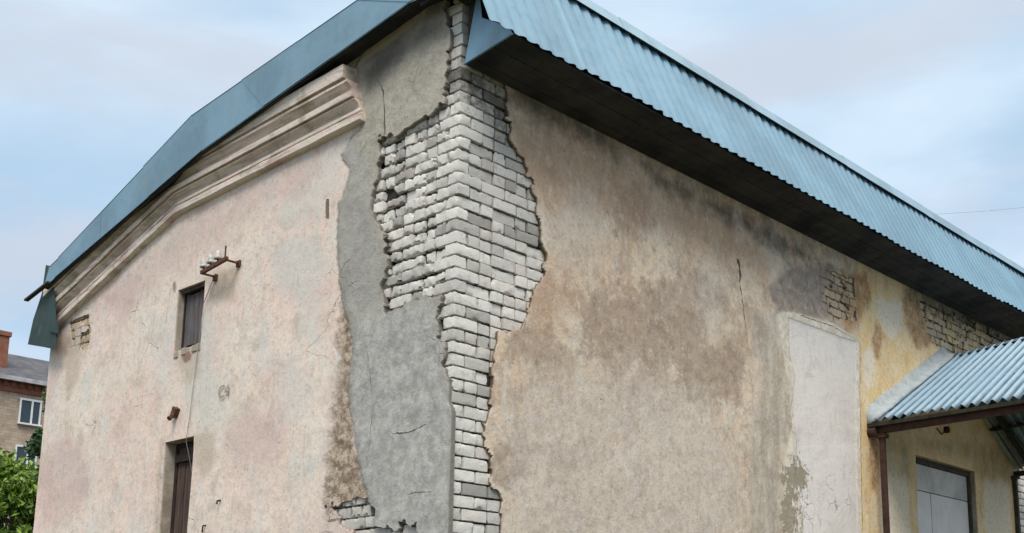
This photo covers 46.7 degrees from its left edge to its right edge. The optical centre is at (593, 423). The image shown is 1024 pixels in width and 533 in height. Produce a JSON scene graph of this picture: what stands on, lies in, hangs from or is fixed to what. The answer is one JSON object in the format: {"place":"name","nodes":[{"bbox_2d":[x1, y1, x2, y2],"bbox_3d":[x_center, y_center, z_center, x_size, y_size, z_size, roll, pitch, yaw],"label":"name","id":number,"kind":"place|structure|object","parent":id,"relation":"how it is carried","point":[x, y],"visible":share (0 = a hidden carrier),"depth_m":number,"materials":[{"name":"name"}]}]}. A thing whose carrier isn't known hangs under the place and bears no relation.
{"place":"outdoors","nodes":[
{"label":"outdoors","id":0,"kind":"place"},
{"bbox_2d":[0,449,27,528],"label":"leafy tree","id":1,"kind":"object","parent":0,"point":[14,452],"visible":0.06,"depth_m":30.53,"materials":[{"name":"green plant"}]},
{"bbox_2d":[0,447,38,532],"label":"leafy tree","id":2,"kind":"object","parent":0,"point":[18,496],"visible":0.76,"depth_m":21.35,"materials":[{"name":"green plant"}]},
{"bbox_2d":[0,330,48,530],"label":"brick house","id":3,"kind":"structure","parent":0,"point":[23,382],"depth_m":70.87,"materials":[{"name":"brick"}]},
{"bbox_2d":[13,444,36,466],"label":"window","id":4,"kind":"structure","parent":3,"relation":"in","point":[20,451],"depth_m":70.39,"materials":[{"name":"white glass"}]},
{"bbox_2d":[17,397,42,426],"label":"window","id":5,"kind":"structure","parent":3,"relation":"in","point":[30,410],"depth_m":71.03,"materials":[{"name":"white glass"}]},
{"bbox_2d":[23,386,46,529],"bbox_3d":[-16.762,3.709,36.513,2.730,10.302,2.585,1,-11,-6],"label":"leafy tree","id":6,"kind":"object","parent":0,"point":[33,450],"visible":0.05,"depth_m":36.68,"materials":[{"name":"green plant"}]},
{"bbox_2d":[0,0,1023,360],"label":"sky","id":7,"kind":"structure","parent":0,"point":[926,97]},
{"bbox_2d":[24,0,1023,532],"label":"brick building","id":8,"kind":"structure","parent":0,"point":[472,266],"depth_m":10.89,"materials":[{"name":"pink paint"}]},
{"bbox_2d":[160,437,193,532],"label":"door","id":9,"kind":"structure","parent":8,"relation":"in","point":[178,473],"depth_m":11.52,"materials":[{"name":"black wood"}]},
{"bbox_2d":[173,281,204,358],"bbox_3d":[-3.913,-1.015,11.754,0.550,0.738,0.266,-10,-15,41],"label":"window","id":10,"kind":"structure","parent":8,"relation":"in","point":[191,299],"depth_m":11.80,"materials":[{"name":"black wood"}]},
{"bbox_2d":[915,455,977,532],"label":"double door","id":11,"kind":"structure","parent":8,"relation":"in","point":[946,499],"depth_m":15.19,"materials":[{"name":"paint"}]},
{"bbox_2d":[943,207,1023,213],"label":"power line","id":12,"kind":"object","parent":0,"point":[979,211],"visible":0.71,"depth_m":59.71,"materials":[{"name":"metal"}]}
]}

